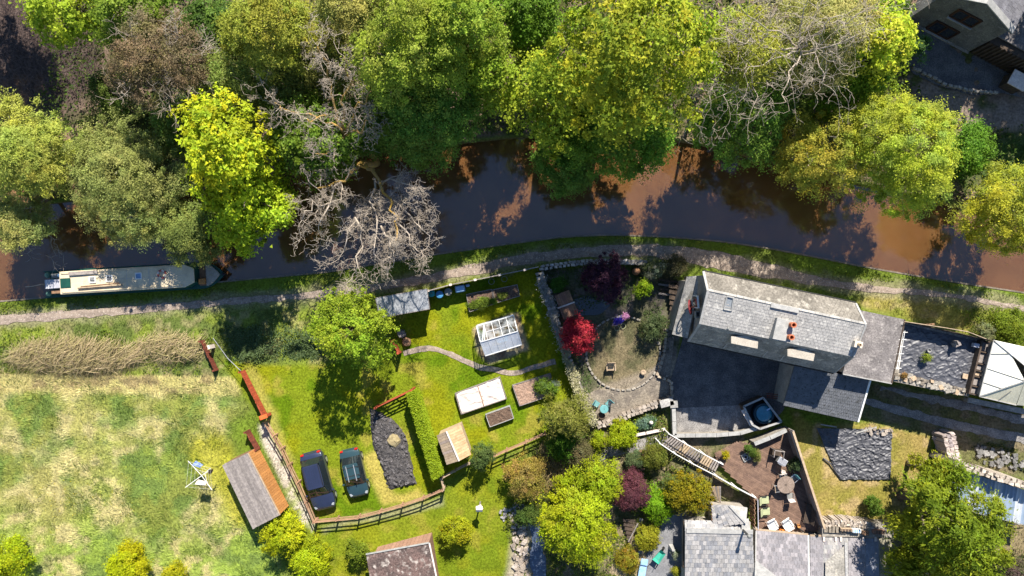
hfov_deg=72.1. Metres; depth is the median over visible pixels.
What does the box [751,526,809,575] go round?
cottage
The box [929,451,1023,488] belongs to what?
rubble wall
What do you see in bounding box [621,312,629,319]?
bush
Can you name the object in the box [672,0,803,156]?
bare tree
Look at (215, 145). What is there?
tree
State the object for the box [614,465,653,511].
bush
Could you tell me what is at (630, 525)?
garden steps
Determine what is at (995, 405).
retaining wall
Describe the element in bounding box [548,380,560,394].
bush
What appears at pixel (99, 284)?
boat pole
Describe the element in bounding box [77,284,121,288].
boat pole
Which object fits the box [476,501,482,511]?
bird table
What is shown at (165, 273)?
lifebuoy
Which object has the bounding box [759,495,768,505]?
garden chair
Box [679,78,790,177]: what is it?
tree
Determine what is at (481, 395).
frame
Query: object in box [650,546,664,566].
wheelbarrow
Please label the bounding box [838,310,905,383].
flat annex
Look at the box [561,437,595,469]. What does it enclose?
bush
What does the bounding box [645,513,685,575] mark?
cottage yard
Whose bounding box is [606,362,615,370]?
garden chair
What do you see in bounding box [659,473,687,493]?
bush
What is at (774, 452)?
framed planter
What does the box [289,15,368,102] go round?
tree
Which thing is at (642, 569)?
blue lounger
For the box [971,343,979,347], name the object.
storage box
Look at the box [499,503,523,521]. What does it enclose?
rubble
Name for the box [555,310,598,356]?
tree
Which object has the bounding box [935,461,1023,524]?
metal shed
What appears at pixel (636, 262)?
stone wall
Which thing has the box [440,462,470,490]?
rail fence
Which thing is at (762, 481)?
patio deck
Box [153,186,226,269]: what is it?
tree
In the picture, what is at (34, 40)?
bare tree
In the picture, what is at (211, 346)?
post
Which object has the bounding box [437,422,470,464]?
shed
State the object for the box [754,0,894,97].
tree
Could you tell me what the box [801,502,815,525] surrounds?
slat bench
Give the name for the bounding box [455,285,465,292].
water tank
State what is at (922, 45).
bush
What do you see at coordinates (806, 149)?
tree
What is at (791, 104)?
bush
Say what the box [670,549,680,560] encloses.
bush
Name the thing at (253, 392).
panel fence
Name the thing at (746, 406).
hot tub enclosure
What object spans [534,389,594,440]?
tree
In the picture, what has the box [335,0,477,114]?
tree
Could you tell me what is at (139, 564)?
bush
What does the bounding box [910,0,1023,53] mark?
stone house
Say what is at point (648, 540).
bush
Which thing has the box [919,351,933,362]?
bush
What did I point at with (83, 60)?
undergrowth
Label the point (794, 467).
bush
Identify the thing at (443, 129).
tree
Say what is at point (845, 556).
cottage
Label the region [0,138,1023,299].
canal water
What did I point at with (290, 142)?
tree
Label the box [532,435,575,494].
bush
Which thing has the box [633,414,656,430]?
bush
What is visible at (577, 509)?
tree
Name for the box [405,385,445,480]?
hedge
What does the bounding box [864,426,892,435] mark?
rubble
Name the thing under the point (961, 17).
window
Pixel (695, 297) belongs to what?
window
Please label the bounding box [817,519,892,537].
ledge
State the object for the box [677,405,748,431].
yard apron
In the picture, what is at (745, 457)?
garden ornament
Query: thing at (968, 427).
lane
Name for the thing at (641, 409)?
stone wall
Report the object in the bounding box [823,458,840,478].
folded edge
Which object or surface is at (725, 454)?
bush
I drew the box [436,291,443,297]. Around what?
water butt
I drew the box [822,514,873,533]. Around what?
terrace wall
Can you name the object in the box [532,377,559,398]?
bush
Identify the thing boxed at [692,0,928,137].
bare tree
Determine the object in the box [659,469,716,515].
bush
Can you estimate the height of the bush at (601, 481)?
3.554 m
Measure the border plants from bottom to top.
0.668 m
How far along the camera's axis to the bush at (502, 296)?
54.39 m
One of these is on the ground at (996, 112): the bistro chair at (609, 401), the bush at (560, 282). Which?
the bush at (560, 282)
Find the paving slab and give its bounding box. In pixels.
[962,373,967,378]
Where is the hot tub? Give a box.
[751,402,774,423]
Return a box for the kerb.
[636,428,665,435]
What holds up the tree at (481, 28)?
on the ground at (996, 112)
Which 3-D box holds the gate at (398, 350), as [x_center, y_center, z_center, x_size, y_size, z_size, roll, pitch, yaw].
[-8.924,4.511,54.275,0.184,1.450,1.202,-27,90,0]
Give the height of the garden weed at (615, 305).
0.319 m
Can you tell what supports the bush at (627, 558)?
on the ground at (996, 112)
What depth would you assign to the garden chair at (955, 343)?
51.18 m
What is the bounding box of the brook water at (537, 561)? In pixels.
[508,504,546,575]
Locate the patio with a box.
[718,436,817,531]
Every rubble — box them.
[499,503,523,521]
[510,519,529,575]
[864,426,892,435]
[974,445,1023,470]
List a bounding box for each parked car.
[300,449,337,510]
[339,447,369,497]
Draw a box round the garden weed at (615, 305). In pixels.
[543,266,676,392]
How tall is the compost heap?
0.433 m
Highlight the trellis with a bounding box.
[712,486,720,502]
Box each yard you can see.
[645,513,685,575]
[669,337,841,431]
[906,11,1022,96]
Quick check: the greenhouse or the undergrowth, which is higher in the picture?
the undergrowth
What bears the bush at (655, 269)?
on the ground at (996, 112)
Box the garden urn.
[632,268,639,274]
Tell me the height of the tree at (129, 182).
7.732 m
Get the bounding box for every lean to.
[666,276,697,338]
[970,13,1023,93]
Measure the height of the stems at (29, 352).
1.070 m
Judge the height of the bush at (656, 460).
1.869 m
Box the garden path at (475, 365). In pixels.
[403,345,555,375]
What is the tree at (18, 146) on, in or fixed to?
on the ground at (996, 112)
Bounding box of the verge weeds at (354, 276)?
[0,236,1023,374]
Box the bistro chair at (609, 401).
[605,399,613,406]
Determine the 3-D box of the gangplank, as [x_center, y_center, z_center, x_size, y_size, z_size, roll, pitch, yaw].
[-32.691,-1.151,53.640,2.190,0.050,0.260,-4,90,0]
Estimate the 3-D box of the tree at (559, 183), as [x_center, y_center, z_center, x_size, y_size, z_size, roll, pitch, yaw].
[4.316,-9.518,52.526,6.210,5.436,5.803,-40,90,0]
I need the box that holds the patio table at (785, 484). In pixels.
[777,476,794,492]
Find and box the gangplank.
[68,270,97,275]
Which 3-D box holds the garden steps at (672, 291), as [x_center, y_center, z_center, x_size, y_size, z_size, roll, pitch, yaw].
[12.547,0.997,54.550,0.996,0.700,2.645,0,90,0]
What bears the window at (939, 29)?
in the stone house at (966, 26)
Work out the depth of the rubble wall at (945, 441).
53.66 m
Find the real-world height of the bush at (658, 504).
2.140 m
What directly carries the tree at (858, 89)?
on the ground at (996, 112)
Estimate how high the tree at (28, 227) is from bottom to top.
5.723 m
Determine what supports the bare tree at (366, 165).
on the ground at (996, 112)
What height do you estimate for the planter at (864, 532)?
0.295 m
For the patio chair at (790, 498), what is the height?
0.951 m
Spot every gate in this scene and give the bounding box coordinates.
[374,387,415,409]
[391,339,401,353]
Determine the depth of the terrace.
54.98 m
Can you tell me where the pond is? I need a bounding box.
[567,296,609,315]
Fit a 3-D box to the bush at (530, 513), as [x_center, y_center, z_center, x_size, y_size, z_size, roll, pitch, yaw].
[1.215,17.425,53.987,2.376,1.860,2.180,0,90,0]
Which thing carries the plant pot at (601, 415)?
on the terrace
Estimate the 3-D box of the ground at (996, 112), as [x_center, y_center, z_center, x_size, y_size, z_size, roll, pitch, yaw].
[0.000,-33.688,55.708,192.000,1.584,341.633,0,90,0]
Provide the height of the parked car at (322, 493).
1.810 m
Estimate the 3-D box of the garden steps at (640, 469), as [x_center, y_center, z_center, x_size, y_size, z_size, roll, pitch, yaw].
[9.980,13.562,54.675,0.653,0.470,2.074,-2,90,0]
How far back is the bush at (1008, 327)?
53.64 m
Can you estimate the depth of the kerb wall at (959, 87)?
54.76 m
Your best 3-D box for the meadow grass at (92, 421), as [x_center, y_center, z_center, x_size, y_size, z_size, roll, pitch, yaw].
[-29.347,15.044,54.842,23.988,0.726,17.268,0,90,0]
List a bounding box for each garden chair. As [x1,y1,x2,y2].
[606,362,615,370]
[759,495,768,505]
[760,506,769,517]
[951,340,960,346]
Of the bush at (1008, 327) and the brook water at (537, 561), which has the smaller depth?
the bush at (1008, 327)
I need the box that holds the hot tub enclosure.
[739,395,781,429]
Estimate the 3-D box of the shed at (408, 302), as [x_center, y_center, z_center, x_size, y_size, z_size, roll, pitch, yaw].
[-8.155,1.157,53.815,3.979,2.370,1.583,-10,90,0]
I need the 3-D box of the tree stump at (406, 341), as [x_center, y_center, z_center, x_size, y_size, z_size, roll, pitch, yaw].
[-8.223,4.198,54.800,0.707,0.400,0.740,0,90,0]
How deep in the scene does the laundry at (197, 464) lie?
53.27 m
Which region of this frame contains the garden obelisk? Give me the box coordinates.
[669,544,674,550]
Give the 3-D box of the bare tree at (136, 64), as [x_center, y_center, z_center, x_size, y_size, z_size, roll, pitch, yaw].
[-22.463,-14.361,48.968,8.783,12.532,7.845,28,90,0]
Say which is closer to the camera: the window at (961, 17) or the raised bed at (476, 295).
the window at (961, 17)
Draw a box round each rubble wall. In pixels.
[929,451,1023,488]
[932,429,961,460]
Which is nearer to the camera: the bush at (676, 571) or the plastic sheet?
the bush at (676, 571)
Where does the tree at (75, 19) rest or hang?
on the ground at (996, 112)
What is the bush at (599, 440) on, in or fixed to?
on the ground at (996, 112)
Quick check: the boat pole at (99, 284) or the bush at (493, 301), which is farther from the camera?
the bush at (493, 301)
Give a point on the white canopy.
(1001, 379)
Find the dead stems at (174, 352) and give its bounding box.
[135,328,208,370]
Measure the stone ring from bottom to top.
0.182 m
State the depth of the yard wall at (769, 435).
54.01 m
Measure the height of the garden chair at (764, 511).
0.867 m
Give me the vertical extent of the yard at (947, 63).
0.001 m
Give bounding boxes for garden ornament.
[740,453,750,461]
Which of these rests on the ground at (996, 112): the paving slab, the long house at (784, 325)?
the long house at (784, 325)
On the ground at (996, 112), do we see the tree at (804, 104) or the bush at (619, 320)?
the tree at (804, 104)
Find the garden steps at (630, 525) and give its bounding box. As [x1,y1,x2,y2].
[622,519,634,542]
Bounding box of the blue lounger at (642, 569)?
[638,559,647,575]
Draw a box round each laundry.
[192,461,202,467]
[195,479,207,484]
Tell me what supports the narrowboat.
on the canal water at (488, 193)
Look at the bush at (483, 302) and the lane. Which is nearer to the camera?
the bush at (483, 302)
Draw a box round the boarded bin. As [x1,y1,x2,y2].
[554,290,577,319]
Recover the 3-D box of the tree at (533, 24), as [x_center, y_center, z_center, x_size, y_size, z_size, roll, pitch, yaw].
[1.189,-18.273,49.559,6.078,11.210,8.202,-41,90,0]
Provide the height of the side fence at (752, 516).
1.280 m
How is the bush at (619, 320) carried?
on the stone ring
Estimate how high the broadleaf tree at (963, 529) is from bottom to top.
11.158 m
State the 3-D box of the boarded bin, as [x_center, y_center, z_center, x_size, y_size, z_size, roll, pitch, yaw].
[4.159,1.316,54.600,1.388,0.800,2.050,-22,90,0]
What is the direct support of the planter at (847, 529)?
on the ledge
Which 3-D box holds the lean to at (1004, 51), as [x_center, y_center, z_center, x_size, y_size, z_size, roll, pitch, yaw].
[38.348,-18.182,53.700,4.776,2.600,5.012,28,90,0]
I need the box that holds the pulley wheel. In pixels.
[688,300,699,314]
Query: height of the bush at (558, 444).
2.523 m
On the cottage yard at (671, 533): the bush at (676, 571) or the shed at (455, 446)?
the bush at (676, 571)
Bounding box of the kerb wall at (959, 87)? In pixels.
[911,67,997,94]
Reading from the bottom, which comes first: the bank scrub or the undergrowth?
the bank scrub
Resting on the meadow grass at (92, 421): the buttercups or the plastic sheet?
the buttercups
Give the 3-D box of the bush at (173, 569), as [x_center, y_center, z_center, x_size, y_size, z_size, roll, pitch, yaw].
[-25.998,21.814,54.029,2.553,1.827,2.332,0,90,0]
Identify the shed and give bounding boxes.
[222,449,288,528]
[375,289,430,317]
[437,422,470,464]
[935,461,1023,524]
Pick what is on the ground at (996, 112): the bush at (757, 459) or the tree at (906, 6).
the tree at (906, 6)
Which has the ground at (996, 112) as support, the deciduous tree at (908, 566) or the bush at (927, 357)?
the deciduous tree at (908, 566)
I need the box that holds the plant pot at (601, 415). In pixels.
[598,412,604,419]
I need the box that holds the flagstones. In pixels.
[604,380,655,416]
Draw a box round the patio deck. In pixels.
[714,433,817,530]
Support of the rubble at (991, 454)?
on the ground at (996, 112)
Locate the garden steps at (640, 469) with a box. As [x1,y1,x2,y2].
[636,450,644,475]
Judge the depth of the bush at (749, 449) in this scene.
53.90 m
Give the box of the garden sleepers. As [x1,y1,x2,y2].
[658,279,677,295]
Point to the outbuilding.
(414, 556)
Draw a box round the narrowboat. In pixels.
[26,262,225,297]
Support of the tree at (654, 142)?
on the ground at (996, 112)
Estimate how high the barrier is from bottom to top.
0.750 m
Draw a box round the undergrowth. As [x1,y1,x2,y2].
[25,0,1023,212]
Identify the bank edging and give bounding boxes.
[0,234,1023,301]
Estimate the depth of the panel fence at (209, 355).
54.52 m
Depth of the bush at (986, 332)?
53.77 m
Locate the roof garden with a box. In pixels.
[893,321,992,396]
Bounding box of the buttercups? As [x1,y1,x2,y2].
[19,436,233,551]
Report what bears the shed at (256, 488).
on the ground at (996, 112)
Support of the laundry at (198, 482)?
hanging from the rotary clothes line
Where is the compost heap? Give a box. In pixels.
[387,434,400,446]
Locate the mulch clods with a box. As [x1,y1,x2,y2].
[370,412,414,486]
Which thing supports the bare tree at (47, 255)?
on the ground at (996, 112)
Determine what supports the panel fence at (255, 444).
on the ground at (996, 112)
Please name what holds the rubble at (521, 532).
on the ground at (996, 112)
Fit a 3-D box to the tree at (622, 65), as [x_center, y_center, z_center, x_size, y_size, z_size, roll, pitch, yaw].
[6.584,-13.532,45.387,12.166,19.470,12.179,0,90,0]
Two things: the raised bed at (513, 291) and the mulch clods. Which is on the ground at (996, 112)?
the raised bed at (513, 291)
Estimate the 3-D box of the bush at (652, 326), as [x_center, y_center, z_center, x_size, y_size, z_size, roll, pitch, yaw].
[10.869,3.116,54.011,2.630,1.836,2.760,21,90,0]
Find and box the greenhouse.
[476,314,521,355]
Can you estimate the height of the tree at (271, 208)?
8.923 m
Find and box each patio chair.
[785,492,795,502]
[790,474,799,482]
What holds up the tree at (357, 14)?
on the ground at (996, 112)
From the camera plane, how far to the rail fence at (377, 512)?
54.11 m
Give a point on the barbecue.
(781, 461)
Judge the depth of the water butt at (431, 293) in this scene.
54.03 m
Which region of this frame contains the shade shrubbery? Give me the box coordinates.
[220,323,325,363]
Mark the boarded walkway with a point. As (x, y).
(975, 370)
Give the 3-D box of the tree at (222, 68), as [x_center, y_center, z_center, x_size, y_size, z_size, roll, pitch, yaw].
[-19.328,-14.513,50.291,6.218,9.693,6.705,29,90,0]
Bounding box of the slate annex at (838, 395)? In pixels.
[773,363,870,421]
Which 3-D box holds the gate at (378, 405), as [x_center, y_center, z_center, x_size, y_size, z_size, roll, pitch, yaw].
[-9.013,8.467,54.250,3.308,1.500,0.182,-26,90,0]
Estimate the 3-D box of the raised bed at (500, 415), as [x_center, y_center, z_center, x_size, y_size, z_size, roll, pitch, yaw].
[-0.943,9.963,54.770,2.051,0.460,1.060,-20,90,0]
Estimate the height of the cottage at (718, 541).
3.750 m
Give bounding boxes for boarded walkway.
[965,340,989,395]
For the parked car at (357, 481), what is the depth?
54.08 m
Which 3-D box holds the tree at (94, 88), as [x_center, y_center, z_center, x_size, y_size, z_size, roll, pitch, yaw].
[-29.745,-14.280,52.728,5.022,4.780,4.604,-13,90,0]
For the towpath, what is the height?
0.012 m
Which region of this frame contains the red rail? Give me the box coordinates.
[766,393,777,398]
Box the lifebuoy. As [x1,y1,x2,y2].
[157,269,166,278]
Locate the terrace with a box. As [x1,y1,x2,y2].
[585,330,673,419]
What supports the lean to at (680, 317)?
on the ground at (996, 112)
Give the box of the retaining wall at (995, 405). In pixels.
[963,397,1023,413]
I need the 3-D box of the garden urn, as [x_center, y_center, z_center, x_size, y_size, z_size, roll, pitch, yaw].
[9.614,-1.286,54.475,0.600,1.050,0.600,0,90,0]
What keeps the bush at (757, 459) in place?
on the patio deck
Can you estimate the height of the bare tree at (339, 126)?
12.885 m
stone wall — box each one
[539,259,646,270]
[597,395,670,428]
[655,326,673,397]
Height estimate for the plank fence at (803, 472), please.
1.945 m
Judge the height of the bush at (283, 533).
3.549 m
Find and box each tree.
[0,0,106,109]
[0,86,91,209]
[0,190,62,255]
[8,0,129,53]
[8,218,66,273]
[56,99,196,253]
[79,67,146,126]
[84,0,183,49]
[97,0,240,132]
[143,89,225,159]
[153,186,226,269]
[166,81,287,241]
[172,0,253,65]
[178,41,278,122]
[186,159,305,259]
[211,0,344,84]
[240,7,392,177]
[246,46,329,128]
[259,84,362,192]
[284,155,442,296]
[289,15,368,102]
[302,280,400,371]
[309,0,393,61]
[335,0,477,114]
[341,82,407,161]
[361,53,492,179]
[417,0,513,77]
[459,42,526,124]
[482,0,569,68]
[488,45,605,164]
[521,0,727,154]
[529,138,598,201]
[530,462,622,571]
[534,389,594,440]
[545,91,682,184]
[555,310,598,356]
[577,247,630,303]
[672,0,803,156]
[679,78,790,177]
[690,0,790,114]
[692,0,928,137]
[746,30,832,127]
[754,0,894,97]
[769,102,873,205]
[803,49,904,124]
[816,0,919,94]
[832,85,968,225]
[851,0,917,30]
[941,158,1023,264]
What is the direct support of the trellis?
attached to the cottage at (718, 541)
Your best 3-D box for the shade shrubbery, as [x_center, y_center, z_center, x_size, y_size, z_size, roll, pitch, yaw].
[-18.445,4.270,54.514,8.587,0.998,3.234,0,90,0]
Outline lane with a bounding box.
[865,386,1023,443]
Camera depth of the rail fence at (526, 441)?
54.12 m
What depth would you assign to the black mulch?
54.76 m
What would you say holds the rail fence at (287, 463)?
on the ground at (996, 112)
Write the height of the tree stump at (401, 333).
0.500 m
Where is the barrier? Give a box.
[896,331,907,369]
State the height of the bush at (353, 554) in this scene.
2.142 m
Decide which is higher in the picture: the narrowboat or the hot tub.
the narrowboat
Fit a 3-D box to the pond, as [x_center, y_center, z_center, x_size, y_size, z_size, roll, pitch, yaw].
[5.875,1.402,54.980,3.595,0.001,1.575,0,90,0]
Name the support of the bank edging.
on the ground at (996, 112)
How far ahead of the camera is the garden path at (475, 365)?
54.98 m
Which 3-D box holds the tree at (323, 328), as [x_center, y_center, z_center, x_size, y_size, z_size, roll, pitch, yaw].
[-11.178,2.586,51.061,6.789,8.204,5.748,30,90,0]
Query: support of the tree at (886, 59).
on the ground at (996, 112)
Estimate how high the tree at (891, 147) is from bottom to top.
11.767 m
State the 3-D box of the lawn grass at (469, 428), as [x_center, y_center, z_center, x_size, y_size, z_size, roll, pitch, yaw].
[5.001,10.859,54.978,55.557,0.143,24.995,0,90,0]
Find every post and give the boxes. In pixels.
[207,344,215,348]
[257,404,271,419]
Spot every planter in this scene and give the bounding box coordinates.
[769,447,784,458]
[840,527,852,531]
[852,528,860,532]
[861,530,868,535]
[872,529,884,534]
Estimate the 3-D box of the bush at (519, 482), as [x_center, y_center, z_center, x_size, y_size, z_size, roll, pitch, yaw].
[1.078,14.277,53.089,4.128,3.187,4.068,0,90,0]
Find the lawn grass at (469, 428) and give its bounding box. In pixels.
[225,270,929,575]
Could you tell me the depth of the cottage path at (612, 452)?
54.98 m
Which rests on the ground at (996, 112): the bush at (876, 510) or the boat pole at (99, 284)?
the bush at (876, 510)
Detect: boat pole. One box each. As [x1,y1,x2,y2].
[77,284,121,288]
[81,283,118,286]
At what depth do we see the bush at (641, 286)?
52.99 m
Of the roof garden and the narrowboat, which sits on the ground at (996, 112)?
the roof garden
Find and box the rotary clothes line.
[185,461,211,489]
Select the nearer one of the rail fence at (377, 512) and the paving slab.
the paving slab
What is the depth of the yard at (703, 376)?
54.98 m
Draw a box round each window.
[692,295,698,307]
[923,20,960,41]
[946,9,982,29]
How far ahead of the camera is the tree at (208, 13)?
46.83 m
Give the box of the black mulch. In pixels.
[369,408,416,489]
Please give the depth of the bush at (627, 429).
53.68 m
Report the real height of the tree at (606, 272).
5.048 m
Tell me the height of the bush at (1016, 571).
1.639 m
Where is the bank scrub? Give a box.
[958,435,1023,572]
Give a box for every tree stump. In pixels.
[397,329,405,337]
[402,337,410,345]
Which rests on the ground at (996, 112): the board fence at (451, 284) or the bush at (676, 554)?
the board fence at (451, 284)
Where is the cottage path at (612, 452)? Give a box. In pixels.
[593,433,668,460]
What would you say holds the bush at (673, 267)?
on the ground at (996, 112)
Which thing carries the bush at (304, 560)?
on the ground at (996, 112)
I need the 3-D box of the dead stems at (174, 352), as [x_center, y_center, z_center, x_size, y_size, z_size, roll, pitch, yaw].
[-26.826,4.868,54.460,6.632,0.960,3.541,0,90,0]
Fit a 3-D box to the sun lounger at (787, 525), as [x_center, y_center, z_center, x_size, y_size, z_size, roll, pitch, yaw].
[21.192,18.199,54.145,0.754,0.869,1.236,-33,90,0]
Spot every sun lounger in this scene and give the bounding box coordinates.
[765,518,778,529]
[780,517,794,531]
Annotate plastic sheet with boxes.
[817,428,892,479]
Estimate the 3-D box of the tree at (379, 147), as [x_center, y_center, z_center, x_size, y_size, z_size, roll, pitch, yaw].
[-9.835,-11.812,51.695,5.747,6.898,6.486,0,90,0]
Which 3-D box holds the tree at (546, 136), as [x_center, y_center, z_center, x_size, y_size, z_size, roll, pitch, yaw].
[2.959,-12.392,48.659,7.428,13.129,7.330,34,90,0]
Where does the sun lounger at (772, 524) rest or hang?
on the patio deck
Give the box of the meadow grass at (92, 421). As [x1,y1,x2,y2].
[0,372,288,575]
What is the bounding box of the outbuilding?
[366,533,438,575]
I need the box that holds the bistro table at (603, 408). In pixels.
[600,405,607,412]
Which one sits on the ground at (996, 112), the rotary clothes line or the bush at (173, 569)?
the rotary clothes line
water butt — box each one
[428,290,435,296]
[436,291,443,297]
[444,288,451,295]
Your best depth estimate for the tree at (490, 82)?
45.62 m
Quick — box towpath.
[0,244,1023,324]
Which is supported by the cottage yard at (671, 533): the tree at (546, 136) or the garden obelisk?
the garden obelisk
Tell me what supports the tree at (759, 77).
on the ground at (996, 112)
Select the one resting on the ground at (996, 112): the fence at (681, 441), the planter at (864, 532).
the fence at (681, 441)
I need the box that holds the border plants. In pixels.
[502,409,727,575]
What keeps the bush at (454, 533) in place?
on the ground at (996, 112)
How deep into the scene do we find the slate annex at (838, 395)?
52.17 m
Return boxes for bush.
[0,530,37,575]
[101,538,152,575]
[161,555,188,575]
[255,507,309,557]
[281,531,333,575]
[342,537,370,571]
[436,513,474,548]
[465,296,490,311]
[465,441,499,471]
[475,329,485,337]
[489,296,496,304]
[497,292,507,299]
[501,448,553,505]
[513,500,540,527]
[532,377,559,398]
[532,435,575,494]
[544,428,581,465]
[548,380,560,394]
[549,275,570,293]
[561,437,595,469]
[574,453,624,504]
[591,430,609,452]
[606,416,639,452]
[613,314,624,325]
[613,541,643,574]
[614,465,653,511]
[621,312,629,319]
[623,449,643,466]
[632,277,653,299]
[632,524,661,551]
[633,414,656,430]
[636,442,669,471]
[637,312,670,345]
[638,481,675,527]
[639,258,667,282]
[659,251,689,278]
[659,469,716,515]
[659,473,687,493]
[669,565,680,575]
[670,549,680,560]
[721,449,729,461]
[739,74,802,132]
[743,444,758,457]
[753,449,762,464]
[787,456,801,471]
[862,494,884,518]
[899,30,935,66]
[900,372,908,379]
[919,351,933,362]
[948,109,1002,181]
[971,320,995,340]
[987,304,1023,344]
[1000,557,1023,575]
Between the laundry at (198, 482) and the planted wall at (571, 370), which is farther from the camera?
the planted wall at (571, 370)
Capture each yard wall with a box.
[658,397,677,407]
[670,408,757,437]
[749,426,786,445]
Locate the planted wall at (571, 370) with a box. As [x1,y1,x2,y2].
[533,272,599,427]
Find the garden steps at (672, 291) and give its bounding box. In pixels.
[668,284,678,309]
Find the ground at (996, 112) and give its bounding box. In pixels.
[0,0,1023,575]
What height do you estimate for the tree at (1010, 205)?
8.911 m
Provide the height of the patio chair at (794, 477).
0.951 m
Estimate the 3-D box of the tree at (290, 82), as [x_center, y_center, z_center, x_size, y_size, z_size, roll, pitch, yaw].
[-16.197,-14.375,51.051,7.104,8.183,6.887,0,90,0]
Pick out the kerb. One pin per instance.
(648, 432)
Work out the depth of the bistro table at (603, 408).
54.27 m
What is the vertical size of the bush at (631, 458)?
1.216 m
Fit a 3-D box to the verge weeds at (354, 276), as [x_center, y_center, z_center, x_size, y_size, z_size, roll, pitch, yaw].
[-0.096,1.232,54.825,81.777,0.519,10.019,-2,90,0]
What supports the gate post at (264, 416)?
on the ground at (996, 112)
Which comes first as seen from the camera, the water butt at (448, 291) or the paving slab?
the paving slab
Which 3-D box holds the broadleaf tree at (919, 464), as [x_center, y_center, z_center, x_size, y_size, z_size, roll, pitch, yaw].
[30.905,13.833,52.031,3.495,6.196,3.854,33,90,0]
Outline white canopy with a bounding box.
[971,340,1023,405]
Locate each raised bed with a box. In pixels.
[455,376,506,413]
[466,289,492,311]
[485,405,513,426]
[492,285,519,302]
[512,373,554,405]
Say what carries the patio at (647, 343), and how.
on the ground at (996, 112)
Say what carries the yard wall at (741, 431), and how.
on the yard apron
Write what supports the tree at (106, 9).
on the ground at (996, 112)
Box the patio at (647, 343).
[588,318,658,388]
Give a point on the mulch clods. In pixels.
(376, 439)
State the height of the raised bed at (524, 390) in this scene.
0.440 m
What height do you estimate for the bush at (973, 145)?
4.269 m
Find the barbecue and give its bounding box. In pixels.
[774,456,787,466]
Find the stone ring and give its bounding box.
[585,315,660,390]
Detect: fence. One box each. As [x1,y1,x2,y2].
[198,340,218,371]
[238,370,266,415]
[243,429,259,451]
[262,419,317,523]
[313,488,442,523]
[428,266,538,291]
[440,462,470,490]
[493,430,545,457]
[655,429,757,499]
[749,495,758,529]
[783,426,825,528]
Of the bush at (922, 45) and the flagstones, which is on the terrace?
the flagstones
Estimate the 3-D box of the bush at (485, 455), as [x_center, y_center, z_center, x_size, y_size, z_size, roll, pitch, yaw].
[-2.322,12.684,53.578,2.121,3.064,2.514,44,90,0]
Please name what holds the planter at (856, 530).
on the ledge
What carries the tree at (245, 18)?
on the ground at (996, 112)
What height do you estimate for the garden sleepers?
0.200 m
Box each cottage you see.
[681,501,753,575]
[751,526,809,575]
[805,530,902,575]
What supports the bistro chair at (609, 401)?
on the terrace
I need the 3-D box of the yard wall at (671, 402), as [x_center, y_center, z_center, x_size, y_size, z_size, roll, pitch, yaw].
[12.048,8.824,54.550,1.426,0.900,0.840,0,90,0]
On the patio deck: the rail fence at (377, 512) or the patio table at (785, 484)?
the patio table at (785, 484)
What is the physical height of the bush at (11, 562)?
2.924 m
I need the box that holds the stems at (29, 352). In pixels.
[1,330,152,388]
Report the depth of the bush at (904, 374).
51.35 m
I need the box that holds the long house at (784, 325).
[684,270,866,373]
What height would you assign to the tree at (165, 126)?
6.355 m

